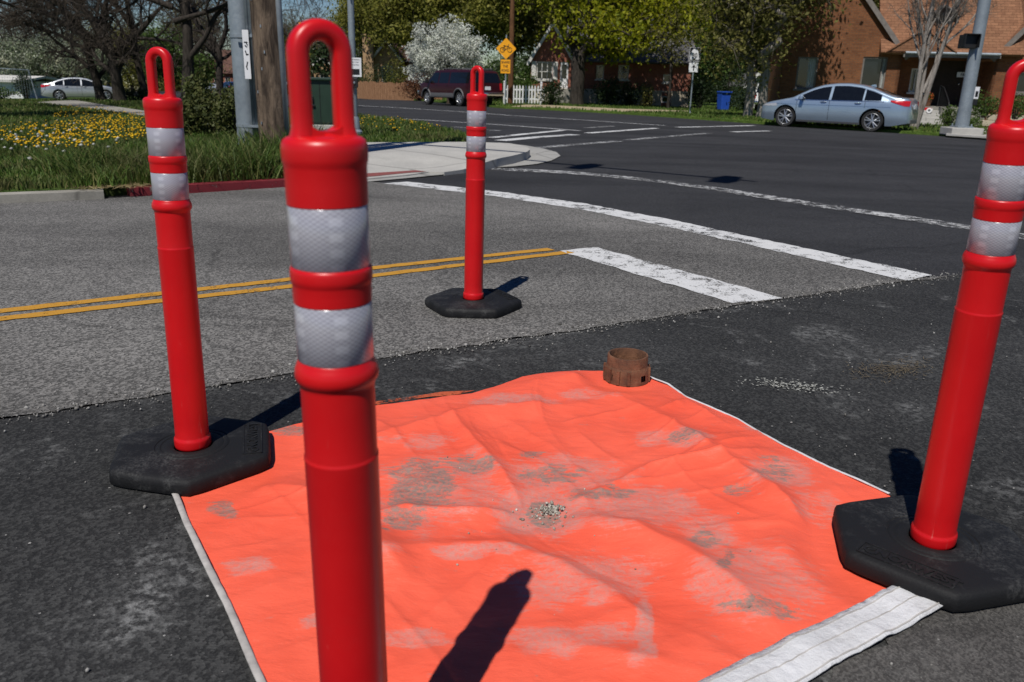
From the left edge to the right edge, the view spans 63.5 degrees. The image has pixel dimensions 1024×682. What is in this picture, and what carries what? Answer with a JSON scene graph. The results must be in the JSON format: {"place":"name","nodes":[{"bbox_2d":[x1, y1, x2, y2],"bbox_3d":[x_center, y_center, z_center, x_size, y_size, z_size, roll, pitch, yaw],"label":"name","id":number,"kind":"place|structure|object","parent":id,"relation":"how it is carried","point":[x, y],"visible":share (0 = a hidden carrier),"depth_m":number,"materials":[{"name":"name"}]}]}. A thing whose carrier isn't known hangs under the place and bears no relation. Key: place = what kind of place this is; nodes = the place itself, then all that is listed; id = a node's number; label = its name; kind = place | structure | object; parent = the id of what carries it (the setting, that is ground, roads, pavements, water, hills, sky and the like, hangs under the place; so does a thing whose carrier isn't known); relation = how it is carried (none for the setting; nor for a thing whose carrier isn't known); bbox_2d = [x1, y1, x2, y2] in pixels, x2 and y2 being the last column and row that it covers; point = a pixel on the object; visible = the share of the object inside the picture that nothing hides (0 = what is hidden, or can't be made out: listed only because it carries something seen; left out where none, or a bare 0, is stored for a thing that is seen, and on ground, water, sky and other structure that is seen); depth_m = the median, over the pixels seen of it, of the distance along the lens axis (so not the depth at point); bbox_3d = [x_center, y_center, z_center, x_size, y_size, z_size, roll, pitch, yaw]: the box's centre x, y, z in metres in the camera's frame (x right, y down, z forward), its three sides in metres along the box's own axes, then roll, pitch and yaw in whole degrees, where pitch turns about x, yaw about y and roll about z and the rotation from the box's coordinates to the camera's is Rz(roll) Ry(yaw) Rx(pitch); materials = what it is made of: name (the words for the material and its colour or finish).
{"place":"outdoors","nodes":[
{"label":"outdoors","id":0,"kind":"place"},
{"bbox_2d":[126,178,284,196],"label":"red kerb","id":1,"kind":"structure","parent":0,"point":[223,186],"depth_m":7.83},
{"bbox_2d":[0,96,466,196],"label":"lawn","id":2,"kind":"structure","parent":0,"point":[112,191],"depth_m":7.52,"materials":[{"name":"plant"}]},
{"bbox_2d":[11,68,38,98],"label":"shrub","id":3,"kind":"object","parent":2,"relation":"on","point":[25,84],"visible":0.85,"depth_m":55.09,"materials":[{"name":"green plant"}]},
{"bbox_2d":[0,30,56,75],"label":"blossom tree","id":4,"kind":"object","parent":2,"relation":"on","point":[14,59],"visible":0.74,"depth_m":64.15,"materials":[{"name":"white plant"}]},
{"bbox_2d":[0,75,60,97],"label":"shed","id":5,"kind":"structure","parent":2,"relation":"on","point":[40,80],"depth_m":58.46,"materials":[{"name":"white paint"}]},
{"bbox_2d":[0,2,82,75],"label":"background tree","id":6,"kind":"object","parent":2,"relation":"on","point":[23,33],"visible":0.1,"depth_m":104.19,"materials":[{"name":"green plant"}]},
{"bbox_2d":[5,32,101,79],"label":"blossom tree","id":7,"kind":"object","parent":2,"relation":"on","point":[65,67],"visible":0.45,"depth_m":65.49,"materials":[{"name":"white plant"}]},
{"bbox_2d":[1,120,119,159],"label":"dandelion seedheads","id":8,"kind":"object","parent":2,"relation":"on","point":[50,141],"visible":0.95,"depth_m":10.60,"materials":[{"name":"plant"}]},
{"bbox_2d":[41,77,112,98],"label":"parked car","id":9,"kind":"object","parent":2,"relation":"on","point":[69,89],"visible":0.72,"depth_m":54.73,"materials":[{"name":"silver metal"}]},
{"bbox_2d":[0,0,154,99],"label":"bare tree","id":10,"kind":"object","parent":2,"relation":"on","point":[99,92],"visible":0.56,"depth_m":45.99,"materials":[{"name":"brown plant"}]},
{"bbox_2d":[39,100,144,115],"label":"garden path","id":11,"kind":"structure","parent":2,"relation":"on","point":[85,104],"depth_m":35.10,"materials":[{"name":"concrete"}]},
{"bbox_2d":[0,0,200,88],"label":"bare tree","id":12,"kind":"object","parent":2,"relation":"on","point":[41,8],"visible":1,"depth_m":31.72,"materials":[{"name":"brown plant"}]},
{"bbox_2d":[0,0,231,100],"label":"bare tree","id":13,"kind":"object","parent":2,"relation":"on","point":[118,90],"visible":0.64,"depth_m":45.57,"materials":[{"name":"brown plant"}]},
{"bbox_2d":[68,0,170,97],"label":"bare tree","id":14,"kind":"object","parent":2,"relation":"on","point":[142,82],"visible":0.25,"depth_m":48.99,"materials":[{"name":"brown plant"}]},
{"bbox_2d":[124,86,147,100],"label":"shrub","id":15,"kind":"object","parent":2,"relation":"on","point":[140,93],"visible":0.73,"depth_m":48.47,"materials":[{"name":"green plant"}]},
{"bbox_2d":[1,0,330,103],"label":"bare tree","id":16,"kind":"object","parent":2,"relation":"on","point":[189,52],"visible":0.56,"depth_m":36.88,"materials":[{"name":"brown plant"}]},
{"bbox_2d":[178,56,213,129],"bbox_3d":[-6.022,-4.741,15.974,0.914,1.466,0.826,11,20,28],"label":"juniper shrub","id":17,"kind":"object","parent":2,"relation":"on","point":[192,86],"visible":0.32,"depth_m":15.86,"materials":[{"name":"green plant"}]},
{"bbox_2d":[183,99,214,133],"bbox_3d":[-5.718,-3.888,14.513,0.984,0.680,0.872,1,18,0],"label":"juniper shrub","id":18,"kind":"object","parent":2,"relation":"on","point":[193,115],"visible":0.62,"depth_m":14.44,"materials":[{"name":"green plant"}]},
{"bbox_2d":[177,85,233,133],"bbox_3d":[-5.425,-4.274,15.146,1.337,1.058,1.085,4,18,8],"label":"juniper shrub","id":19,"kind":"object","parent":2,"relation":"on","point":[210,99],"visible":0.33,"depth_m":14.98,"materials":[{"name":"green plant"}]},
{"bbox_2d":[0,105,439,147],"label":"dandelions","id":20,"kind":"object","parent":2,"relation":"on","point":[73,134],"visible":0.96,"depth_m":13.99,"materials":[{"name":"yellow plant"}]},
{"bbox_2d":[205,79,236,134],"bbox_3d":[-4.660,-3.932,14.128,0.978,1.016,0.952,7,19,18],"label":"juniper shrub","id":21,"kind":"object","parent":2,"relation":"on","point":[226,120],"visible":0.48,"depth_m":13.99,"materials":[{"name":"green plant"}]},
{"bbox_2d":[228,0,258,145],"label":"signal mast","id":22,"kind":"object","parent":2,"relation":"on","point":[240,35],"visible":0.6,"depth_m":9.38,"materials":[{"name":"metal"}]},
{"bbox_2d":[249,0,284,143],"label":"utility pole","id":23,"kind":"object","parent":2,"relation":"on","point":[266,64],"visible":0.66,"depth_m":9.15,"materials":[{"name":"brown wood"}]},
{"bbox_2d":[275,0,289,135],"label":"conduit pipe","id":24,"kind":"object","parent":23,"relation":"attached to","point":[284,82],"visible":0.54,"depth_m":9.19,"materials":[{"name":"metal"}]},
{"bbox_2d":[311,77,332,129],"bbox_3d":[-3.742,-4.671,16.384,1.150,1.040,0.850,0,18,-4],"label":"utility cabinet","id":25,"kind":"object","parent":2,"relation":"on","point":[321,93],"visible":0.32,"depth_m":16.04,"materials":[{"name":"metal"}]},
{"bbox_2d":[347,0,362,133],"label":"pedestrian signal pole","id":26,"kind":"object","parent":2,"relation":"on","point":[357,71],"visible":0.66,"depth_m":15.01,"materials":[{"name":"metal"}]},
{"bbox_2d":[0,0,724,86],"label":"sky","id":27,"kind":"structure","parent":0,"point":[325,3],"materials":[{"name":"white"}]},
{"bbox_2d":[367,142,529,179],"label":"sidewalk","id":28,"kind":"structure","parent":0,"point":[445,158],"depth_m":10.81,"materials":[{"name":"concrete"}]},
{"bbox_2d":[0,181,948,416],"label":"approach road","id":29,"kind":"structure","parent":0,"point":[95,248],"depth_m":4.48,"materials":[{"name":"grey asphalt"}]},
{"bbox_2d":[0,248,552,312],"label":"lane line","id":30,"kind":"object","parent":29,"relation":"on","point":[31,307],"visible":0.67,"depth_m":4.18,"materials":[{"name":"yellow paint"}]},
{"bbox_2d":[0,251,573,320],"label":"lane line","id":31,"kind":"object","parent":29,"relation":"on","point":[53,312],"visible":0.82,"depth_m":4.06,"materials":[{"name":"yellow paint"}]},
{"bbox_2d":[425,65,521,318],"bbox_3d":[-0.171,-0.678,3.757,0.460,1.088,0.409,1,18,0],"label":"delineator post","id":32,"kind":"object","parent":29,"relation":"on","point":[473,303],"visible":1,"depth_m":3.75,"materials":[{"name":"red plastic"}]},
{"bbox_2d":[0,265,1023,677],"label":"road grit","id":33,"kind":"object","parent":29,"relation":"on","point":[498,365],"visible":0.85,"depth_m":3.06,"materials":[{"name":"grey gravel"}]},
{"bbox_2d":[562,247,780,302],"bbox_3d":[0.835,-0.397,4.740,0.326,0.010,1.528,-10,21,-32],"label":"stop line","id":34,"kind":"object","parent":29,"relation":"on","point":[644,270],"visible":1,"depth_m":4.62,"materials":[{"name":"white paint"}]},
{"bbox_2d":[0,91,1023,419],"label":"intersection road","id":35,"kind":"structure","parent":0,"point":[926,177],"depth_m":10.12,"materials":[{"name":"grey asphalt"}]},
{"bbox_2d":[0,188,103,202],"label":"kerb","id":36,"kind":"structure","parent":35,"relation":"on","point":[40,196],"depth_m":6.96,"materials":[{"name":"concrete"}]},
{"bbox_2d":[356,60,400,82],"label":"shrub","id":37,"kind":"object","parent":35,"relation":"on","point":[377,76],"visible":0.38,"depth_m":70.44,"materials":[{"name":"green plant"}]},
{"bbox_2d":[393,69,435,100],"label":"shrub","id":38,"kind":"object","parent":35,"relation":"on","point":[412,86],"visible":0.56,"depth_m":57.64,"materials":[{"name":"green plant"}]},
{"bbox_2d":[417,68,503,105],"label":"parked suv","id":39,"kind":"object","parent":35,"relation":"on","point":[443,83],"visible":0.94,"depth_m":43.38,"materials":[{"name":"red paint"}]},
{"bbox_2d":[368,144,559,180],"bbox_3d":[-0.596,-2.559,11.668,2.211,0.088,7.663,5,18,12],"label":"gutter apron","id":40,"kind":"object","parent":35,"relation":"on","point":[539,155],"visible":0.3,"depth_m":11.87,"materials":[{"name":"concrete"}]},
{"bbox_2d":[0,268,1023,681],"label":"road patch","id":41,"kind":"object","parent":35,"relation":"on","point":[132,594],"visible":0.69,"depth_m":2.56,"materials":[{"name":"black asphalt"}]},
{"bbox_2d":[0,268,960,431],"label":"road grit","id":42,"kind":"object","parent":41,"relation":"on","point":[391,351],"visible":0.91,"depth_m":3.49,"materials":[{"name":"grey gravel"}]},
{"bbox_2d":[172,371,942,681],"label":"tarp","id":43,"kind":"object","parent":41,"relation":"on","point":[662,474],"visible":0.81,"depth_m":1.88,"materials":[{"name":"orange plastic"}]},
{"bbox_2d":[109,47,270,495],"bbox_3d":[-0.874,-0.187,2.146,0.448,1.088,0.440,1,18,0],"label":"delineator post","id":44,"kind":"object","parent":43,"relation":"on","point":[151,459],"visible":1,"depth_m":2.15,"materials":[{"name":"red plastic"}]},
{"bbox_2d":[280,18,387,681],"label":"delineator post","id":45,"kind":"object","parent":43,"relation":"on","point":[336,371],"visible":1,"depth_m":0.92,"materials":[{"name":"red plastic"}]},
{"bbox_2d":[426,456,750,627],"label":"gravel","id":46,"kind":"structure","parent":43,"relation":"on","point":[551,508],"depth_m":2.06,"materials":[{"name":"grey gravel"}]},
{"bbox_2d":[603,348,650,386],"bbox_3d":[0.417,0.092,3.001,0.172,0.096,0.170,-2,18,-10],"label":"iron ring","id":47,"kind":"object","parent":43,"relation":"on","point":[627,367],"visible":1,"depth_m":2.95,"materials":[{"name":"brown metal"}]},
{"bbox_2d":[833,59,1023,611],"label":"delineator post","id":48,"kind":"object","parent":43,"relation":"on","point":[980,566],"visible":1,"depth_m":1.75,"materials":[{"name":"red plastic"}]},
{"bbox_2d":[841,356,939,381],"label":"gravel","id":49,"kind":"structure","parent":41,"relation":"on","point":[894,366],"depth_m":3.19,"materials":[{"name":"grey gravel"}]},
{"bbox_2d":[828,602,1023,681],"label":"worn road","id":50,"kind":"structure","parent":41,"relation":"on","point":[984,645],"depth_m":1.59,"materials":[{"name":"grey asphalt"}]},
{"bbox_2d":[384,182,929,279],"bbox_3d":[0.720,-1.054,6.862,0.720,0.046,5.497,-14,23,-39],"label":"crosswalk line","id":51,"kind":"object","parent":35,"relation":"on","point":[836,259],"visible":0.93,"depth_m":5.94,"materials":[{"name":"white paint"}]},
{"bbox_2d":[496,168,1023,235],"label":"crosswalk line","id":52,"kind":"object","parent":35,"relation":"on","point":[861,210],"visible":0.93,"depth_m":8.09,"materials":[{"name":"white paint"}]},
{"bbox_2d":[761,83,918,131],"bbox_3d":[10.934,-7.885,27.769,4.840,1.488,2.192,14,20,33],"label":"parked car","id":53,"kind":"object","parent":35,"relation":"on","point":[852,103],"visible":0.98,"depth_m":26.86,"materials":[{"name":"blue metal"}]},
{"bbox_2d":[414,94,987,138],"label":"verge","id":54,"kind":"structure","parent":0,"point":[738,120],"depth_m":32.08,"materials":[{"name":"green plant"}]},
{"bbox_2d":[324,0,401,64],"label":"background tree","id":55,"kind":"object","parent":54,"relation":"on","point":[341,15],"visible":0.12,"depth_m":92.87,"materials":[{"name":"green plant"}]},
{"bbox_2d":[361,34,408,82],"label":"brick house","id":56,"kind":"structure","parent":54,"relation":"on","point":[372,58],"depth_m":77.57,"materials":[{"name":"brown"}]},
{"bbox_2d":[381,53,409,83],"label":"shrub","id":57,"kind":"object","parent":54,"relation":"on","point":[396,76],"visible":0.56,"depth_m":68.39,"materials":[{"name":"green plant"}]},
{"bbox_2d":[357,81,441,99],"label":"board fence","id":58,"kind":"object","parent":54,"relation":"on","point":[374,90],"visible":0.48,"depth_m":63.38,"materials":[{"name":"brown wood"}]},
{"bbox_2d":[337,0,530,69],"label":"background tree","id":59,"kind":"object","parent":54,"relation":"on","point":[477,15],"visible":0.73,"depth_m":70.55,"materials":[{"name":"green plant"}]},
{"bbox_2d":[479,29,530,98],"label":"shrub","id":60,"kind":"object","parent":54,"relation":"on","point":[496,60],"visible":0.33,"depth_m":59.75,"materials":[{"name":"green plant"}]},
{"bbox_2d":[496,35,515,104],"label":"bicycle sign","id":61,"kind":"object","parent":54,"relation":"on","point":[506,48],"visible":1,"depth_m":42.99,"materials":[{"name":"metal"}]},
{"bbox_2d":[508,0,514,103],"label":"wooden pole","id":62,"kind":"object","parent":54,"relation":"on","point":[511,56],"visible":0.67,"depth_m":44.36,"materials":[{"name":"brown wood"}]},
{"bbox_2d":[285,42,739,102],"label":"woodland","id":63,"kind":"object","parent":54,"relation":"on","point":[315,59],"visible":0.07,"depth_m":103.02,"materials":[{"name":"green plant"}]},
{"bbox_2d":[469,0,574,96],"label":"background tree","id":64,"kind":"object","parent":54,"relation":"on","point":[530,39],"visible":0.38,"depth_m":76.53,"materials":[{"name":"green plant"}]},
{"bbox_2d":[504,63,539,102],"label":"shrub","id":65,"kind":"object","parent":54,"relation":"on","point":[531,82],"visible":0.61,"depth_m":52.11,"materials":[{"name":"green plant"}]},
{"bbox_2d":[503,81,544,104],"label":"picket fence","id":66,"kind":"object","parent":54,"relation":"on","point":[528,90],"visible":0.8,"depth_m":47.33,"materials":[{"name":"white paint"}]},
{"bbox_2d":[536,77,569,104],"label":"shrub","id":67,"kind":"object","parent":54,"relation":"on","point":[551,89],"visible":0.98,"depth_m":46.80,"materials":[{"name":"green plant"}]},
{"bbox_2d":[511,105,682,111],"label":"gravel shoulder","id":68,"kind":"object","parent":54,"relation":"on","point":[595,108],"visible":0.66,"depth_m":41.73},
{"bbox_2d":[585,71,626,104],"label":"shrub","id":69,"kind":"object","parent":54,"relation":"on","point":[612,96],"visible":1,"depth_m":50.70,"materials":[{"name":"green plant"}]},
{"bbox_2d":[527,18,697,106],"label":"brick house","id":70,"kind":"structure","parent":54,"relation":"on","point":[545,63],"depth_m":54.53,"materials":[{"name":"brown brick"}]},
{"bbox_2d":[536,61,552,80],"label":"window","id":71,"kind":"structure","parent":70,"relation":"in","point":[544,69],"depth_m":54.41,"materials":[{"name":"white paint"}]},
{"bbox_2d":[507,0,724,104],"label":"maple tree","id":72,"kind":"object","parent":54,"relation":"on","point":[598,28],"visible":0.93,"depth_m":48.40,"materials":[{"name":"green plant"}]},
{"bbox_2d":[619,76,653,105],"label":"shrub","id":73,"kind":"object","parent":54,"relation":"on","point":[629,96],"visible":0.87,"depth_m":51.73,"materials":[{"name":"green plant"}]},
{"bbox_2d":[634,2,712,108],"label":"tree","id":74,"kind":"object","parent":54,"relation":"on","point":[663,47],"visible":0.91,"depth_m":46.33,"materials":[{"name":"green plant"}]},
{"bbox_2d":[618,0,731,92],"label":"background tree","id":75,"kind":"object","parent":54,"relation":"on","point":[710,77],"visible":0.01,"depth_m":74.52,"materials":[{"name":"green plant"}]},
{"bbox_2d":[689,47,700,111],"bbox_3d":[8.136,-11.705,37.336,0.476,2.892,0.180,3,18,5],"label":"route sign","id":76,"kind":"object","parent":54,"relation":"on","point":[693,54],"visible":0.88,"depth_m":37.05,"materials":[{"name":"metal"}]},
{"bbox_2d":[674,61,721,107],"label":"shrub","id":77,"kind":"object","parent":54,"relation":"on","point":[696,94],"visible":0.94,"depth_m":52.48,"materials":[{"name":"green plant"}]},
{"bbox_2d":[715,91,731,109],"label":"wheelie bin","id":78,"kind":"object","parent":54,"relation":"on","point":[723,98],"visible":0.91,"depth_m":49.17,"materials":[{"name":"blue plastic"}]},
{"bbox_2d":[687,0,765,92],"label":"background tree","id":79,"kind":"object","parent":54,"relation":"on","point":[709,64],"visible":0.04,"depth_m":71.90,"materials":[{"name":"green plant"}]},
{"bbox_2d":[706,55,746,108],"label":"shrub","id":80,"kind":"object","parent":54,"relation":"on","point":[729,81],"visible":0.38,"depth_m":54.75,"materials":[{"name":"green plant"}]},
{"bbox_2d":[726,70,759,110],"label":"shrub","id":81,"kind":"object","parent":54,"relation":"on","point":[741,98],"visible":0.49,"depth_m":47.84,"materials":[{"name":"green plant"}]},
{"bbox_2d":[678,0,861,116],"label":"olive tree","id":82,"kind":"object","parent":54,"relation":"on","point":[770,18],"visible":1,"depth_m":34.31,"materials":[{"name":"green plant"}]},
{"bbox_2d":[768,0,1023,126],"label":"brick house","id":83,"kind":"structure","parent":54,"relation":"on","point":[882,53],"depth_m":36.52,"materials":[{"name":"brown brick"}]},
{"bbox_2d":[793,57,818,90],"bbox_3d":[13.254,-12.014,37.233,1.033,1.452,0.230,5,18,10],"label":"window","id":84,"kind":"structure","parent":83,"relation":"in","point":[806,74],"depth_m":37.30,"materials":[{"name":"grey glass"}]},
{"bbox_2d":[860,57,887,89],"bbox_3d":[16.024,-11.842,36.701,1.185,1.429,0.230,5,18,10],"label":"window","id":85,"kind":"structure","parent":83,"relation":"in","point":[873,72],"depth_m":36.73,"materials":[{"name":"grey glass"}]},
{"bbox_2d":[929,60,965,105],"bbox_3d":[19.712,-11.715,37.612,1.362,1.955,0.100,5,18,10],"label":"door","id":86,"kind":"structure","parent":83,"relation":"in","point":[946,74],"depth_m":37.60,"materials":[{"name":"black metal"}]},
{"bbox_2d":[886,0,1003,128],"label":"birch tree","id":87,"kind":"object","parent":54,"relation":"on","point":[924,87],"visible":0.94,"depth_m":27.98,"materials":[{"name":"grey plant"}]},
{"bbox_2d":[934,104,957,125],"bbox_3d":[17.650,-9.070,33.415,1.017,0.934,1.237,12,21,30],"label":"shrub","id":88,"kind":"object","parent":54,"relation":"on","point":[948,114],"visible":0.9,"depth_m":33.23,"materials":[{"name":"green plant"}]},
{"bbox_2d":[946,128,987,137],"bbox_3d":[17.584,-7.473,29.627,3.239,0.349,14.648,11,20,28],"label":"corner pad","id":89,"kind":"object","parent":54,"relation":"on","point":[967,135],"visible":0.26,"depth_m":24.22,"materials":[{"name":"concrete"}]},
{"bbox_2d":[939,0,990,134],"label":"signal pole","id":90,"kind":"object","parent":89,"relation":"on","point":[973,42],"visible":0.96,"depth_m":24.43,"materials":[{"name":"metal"}]},
{"bbox_2d":[954,89,999,117],"bbox_3d":[19.628,-9.715,33.723,3.159,1.247,1.366,1,18,0],"label":"shrub","id":91,"kind":"object","parent":54,"relation":"on","point":[981,110],"visible":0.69,"depth_m":33.60,"materials":[{"name":"green plant"}]},
{"bbox_2d":[991,88,1023,119],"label":"shrub","id":92,"kind":"object","parent":54,"relation":"on","point":[1018,105],"visible":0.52,"depth_m":32.95,"materials":[{"name":"green plant"}]},
{"bbox_3d":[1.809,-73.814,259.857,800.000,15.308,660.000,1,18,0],"label":"ground","id":93,"kind":"structure","parent":0,"visible":0},
{"bbox_2d":[105,26,152,92],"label":"green tree","id":94,"kind":"object","parent":93,"relation":"on","point":[130,73],"visible":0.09,"depth_m":86.91,"materials":[{"name":"green plant"}]},
{"bbox_2d":[133,17,201,89],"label":"green tree","id":95,"kind":"object","parent":93,"relation":"on","point":[170,48],"visible":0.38,"depth_m":69.34,"materials":[{"name":"green plant"}]},
{"bbox_2d":[118,0,229,81],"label":"background tree","id":96,"kind":"object","parent":93,"relation":"on","point":[194,43],"visible":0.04,"depth_m":125.76,"materials":[{"name":"green plant"}]},
{"bbox_2d":[15,65,362,90],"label":"woodland","id":97,"kind":"object","parent":93,"relation":"on","point":[161,88],"visible":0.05,"depth_m":162.51,"materials":[{"name":"green plant"}]},
{"bbox_2d":[176,50,226,86],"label":"green tree","id":98,"kind":"object","parent":93,"relation":"on","point":[212,69],"visible":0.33,"depth_m":90.99,"materials":[{"name":"green plant"}]},
{"bbox_2d":[146,0,290,95],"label":"bare tree","id":99,"kind":"object","parent":93,"relation":"on","point":[218,48],"visible":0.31,"depth_m":73.31,"materials":[{"name":"brown plant"}]},
{"bbox_2d":[209,50,232,82],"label":"house","id":100,"kind":"structure","parent":93,"relation":"on","point":[229,75],"depth_m":143.09,"materials":[{"name":"beige brick"}]},
{"bbox_2d":[201,0,320,60],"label":"background tree","id":101,"kind":"object","parent":93,"relation":"on","point":[285,29],"visible":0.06,"depth_m":117.43,"materials":[{"name":"green plant"}]},
{"bbox_2d":[398,13,487,103],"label":"blossom tree","id":102,"kind":"object","parent":93,"relation":"on","point":[435,55],"visible":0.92,"depth_m":48.21,"materials":[{"name":"white plant"}]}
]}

